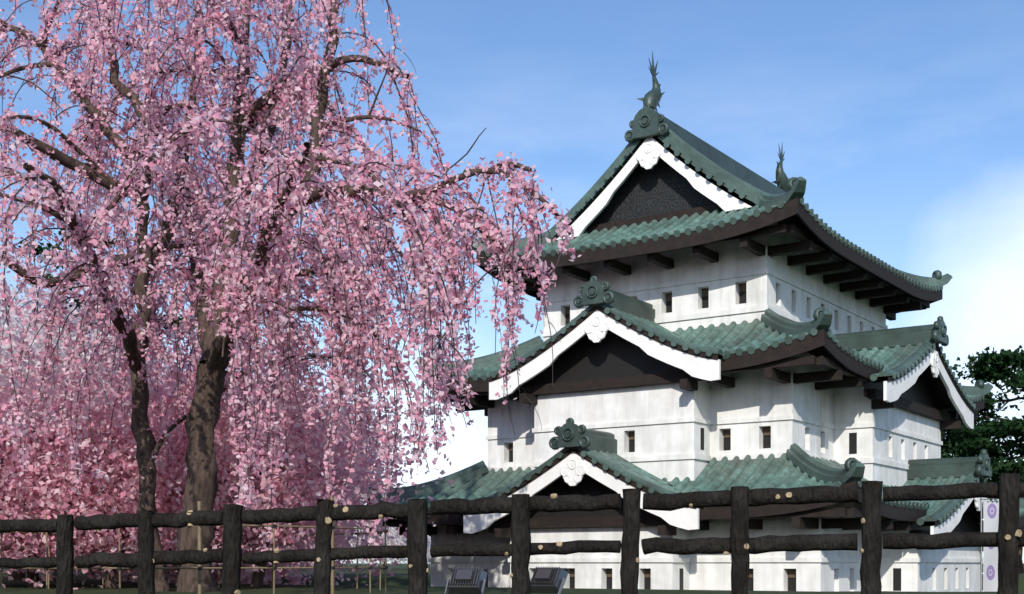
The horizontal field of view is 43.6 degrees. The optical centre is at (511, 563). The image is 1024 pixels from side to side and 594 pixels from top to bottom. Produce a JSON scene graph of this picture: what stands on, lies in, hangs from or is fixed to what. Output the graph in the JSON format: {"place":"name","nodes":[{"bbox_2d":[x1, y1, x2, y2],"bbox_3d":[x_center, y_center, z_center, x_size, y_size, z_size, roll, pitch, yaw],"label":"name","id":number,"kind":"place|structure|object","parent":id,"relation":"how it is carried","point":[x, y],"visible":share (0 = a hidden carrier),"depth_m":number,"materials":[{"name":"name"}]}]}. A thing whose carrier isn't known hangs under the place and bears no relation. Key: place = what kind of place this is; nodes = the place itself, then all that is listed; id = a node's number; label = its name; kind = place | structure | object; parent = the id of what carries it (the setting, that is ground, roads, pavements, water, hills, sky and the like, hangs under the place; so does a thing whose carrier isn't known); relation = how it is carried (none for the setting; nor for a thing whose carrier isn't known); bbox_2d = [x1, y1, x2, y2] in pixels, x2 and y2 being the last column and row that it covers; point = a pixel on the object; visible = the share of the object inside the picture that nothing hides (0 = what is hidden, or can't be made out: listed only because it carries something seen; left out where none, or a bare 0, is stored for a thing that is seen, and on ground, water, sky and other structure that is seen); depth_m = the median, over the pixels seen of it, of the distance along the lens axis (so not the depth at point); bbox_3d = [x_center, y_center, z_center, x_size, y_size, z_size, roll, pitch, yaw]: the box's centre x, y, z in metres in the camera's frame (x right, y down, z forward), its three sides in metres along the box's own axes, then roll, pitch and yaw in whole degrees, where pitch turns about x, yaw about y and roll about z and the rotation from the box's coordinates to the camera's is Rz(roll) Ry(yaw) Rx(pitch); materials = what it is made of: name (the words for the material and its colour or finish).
{"place":"outdoors","nodes":[
{"label":"outdoors","id":0,"kind":"place"},
{"bbox_2d":[0,563,1023,593],"bbox_3d":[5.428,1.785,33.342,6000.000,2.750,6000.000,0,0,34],"label":"ground","id":1,"kind":"structure","parent":0,"point":[397,582],"depth_m":20.78,"materials":[{"name":"green plant"}]},
{"bbox_2d":[0,273,167,588],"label":"cherry tree","id":2,"kind":"object","parent":1,"relation":"on","point":[29,449],"visible":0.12,"depth_m":20.45,"materials":[{"name":"pink plant"}]},
{"bbox_2d":[6,296,163,579],"bbox_3d":[-12.877,-2.933,30.693,11.935,6.702,14.544,0,0,-1],"label":"cherry tree","id":3,"kind":"object","parent":1,"relation":"on","point":[15,575],"visible":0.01,"depth_m":30.84,"materials":[{"name":"pink plant"}]},
{"bbox_2d":[17,229,175,572],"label":"pine tree","id":4,"kind":"object","parent":1,"relation":"on","point":[39,249],"visible":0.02,"depth_m":55.60,"materials":[{"name":"green plant"}]},
{"bbox_2d":[0,320,225,587],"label":"cherry tree","id":5,"kind":"object","parent":1,"relation":"on","point":[33,579],"visible":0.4,"depth_m":20.09,"materials":[{"name":"pink plant"}]},
{"bbox_2d":[0,215,237,571],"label":"cherry tree","id":6,"kind":"object","parent":1,"relation":"on","point":[14,318],"visible":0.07,"depth_m":22.14,"materials":[{"name":"pink plant"}]},
{"bbox_2d":[85,314,196,342],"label":"pine tree","id":7,"kind":"object","parent":1,"relation":"on","point":[180,318],"visible":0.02,"depth_m":62.14,"materials":[{"name":"green plant"}]},
{"bbox_2d":[71,328,237,574],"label":"cherry tree","id":8,"kind":"object","parent":1,"relation":"on","point":[92,573],"depth_m":43.15,"materials":[{"name":"pink plant"}]},
{"bbox_2d":[0,327,361,587],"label":"cherry tree","id":9,"kind":"object","parent":1,"relation":"on","point":[110,581],"visible":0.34,"depth_m":20.29,"materials":[{"name":"pink plant"}]},
{"bbox_2d":[0,495,387,593],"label":"bamboo tree guard","id":10,"kind":"object","parent":1,"relation":"on","point":[273,567],"visible":0.57,"depth_m":16.48,"materials":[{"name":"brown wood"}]},
{"bbox_2d":[0,311,389,583],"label":"cherry tree","id":11,"kind":"object","parent":1,"relation":"on","point":[100,390],"visible":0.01,"depth_m":24.63,"materials":[{"name":"pink plant"}]},
{"bbox_2d":[50,372,400,585],"bbox_3d":[-7.311,-1.562,29.311,10.866,6.335,9.567,0,0,34],"label":"cherry tree","id":12,"kind":"object","parent":1,"relation":"on","point":[245,577],"depth_m":28.55,"materials":[{"name":"pink plant"}]},
{"bbox_2d":[78,343,406,542],"bbox_3d":[-9.601,-2.961,34.872,14.639,6.790,11.890,0,0,14],"label":"cherry tree","id":13,"kind":"object","parent":1,"relation":"on","point":[324,429],"depth_m":33.13,"materials":[{"name":"pink plant"}]},
{"bbox_2d":[50,314,453,587],"bbox_3d":[-4.345,-2.111,21.591,6.737,5.610,9.859,0,0,-2],"label":"cherry tree","id":14,"kind":"object","parent":1,"relation":"on","point":[291,484],"visible":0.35,"depth_m":20.48,"materials":[{"name":"pink plant"}]},
{"bbox_2d":[0,0,580,591],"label":"weeping cherry tree","id":15,"kind":"object","parent":1,"relation":"on","point":[222,284],"visible":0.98,"depth_m":17.06,"materials":[{"name":"pink plant"}]},
{"bbox_2d":[265,369,454,569],"bbox_3d":[-6.570,-2.951,39.522,8.971,6.774,9.825,0,0,34],"label":"cherry tree","id":16,"kind":"object","parent":1,"relation":"on","point":[409,432],"visible":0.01,"depth_m":39.85,"materials":[{"name":"pink plant"}]},
{"bbox_2d":[341,521,430,565],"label":"cherry","id":17,"kind":"object","parent":1,"relation":"on","point":[393,532],"visible":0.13,"depth_m":82.62,"materials":[{"name":"pink plant"}]},
{"bbox_2d":[399,536,430,563],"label":"cherry","id":18,"kind":"object","parent":1,"relation":"on","point":[427,554],"visible":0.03,"depth_m":92.97,"materials":[{"name":"pink plant"}]},
{"bbox_2d":[444,567,488,593],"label":"floodlight","id":19,"kind":"object","parent":1,"relation":"on","point":[469,580],"visible":1,"depth_m":15.50,"materials":[{"name":"grey metal"}]},
{"bbox_2d":[0,473,1023,593],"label":"log fence","id":20,"kind":"object","parent":1,"relation":"on","point":[1006,539],"visible":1,"depth_m":13.21,"materials":[{"name":"brown wood"}]},
{"bbox_2d":[530,567,569,593],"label":"floodlight","id":21,"kind":"object","parent":1,"relation":"on","point":[548,580],"visible":0.96,"depth_m":16.30,"materials":[{"name":"grey metal"}]},
{"bbox_2d":[360,51,1023,591],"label":"japanese castle","id":22,"kind":"structure","parent":1,"relation":"on","point":[714,315],"depth_m":28.71,"materials":[{"name":"paint"}]},
{"bbox_2d":[941,422,1006,482],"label":"pine tree","id":23,"kind":"object","parent":1,"relation":"on","point":[948,432],"visible":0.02,"depth_m":61.10,"materials":[{"name":"green plant"}]},
{"bbox_2d":[941,345,1023,572],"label":"pine tree","id":24,"kind":"object","parent":1,"relation":"on","point":[965,444],"visible":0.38,"depth_m":51.03,"materials":[{"name":"green plant"}]},
{"bbox_2d":[980,497,998,591],"bbox_3d":[9.617,0.939,25.786,0.120,4.701,0.580,0,0,-21],"label":"nobori banner","id":25,"kind":"object","parent":1,"relation":"on","point":[990,519],"visible":0.74,"depth_m":25.80,"materials":[{"name":"fabric"}]},
{"bbox_2d":[957,365,1023,482],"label":"pine tree","id":26,"kind":"object","parent":1,"relation":"on","point":[1014,427],"visible":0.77,"depth_m":47.38,"materials":[{"name":"green plant"}]},
{"bbox_2d":[0,0,1023,562],"label":"sky","id":27,"kind":"structure","parent":0,"point":[902,121],"materials":[{"name":"blue"}]}
]}

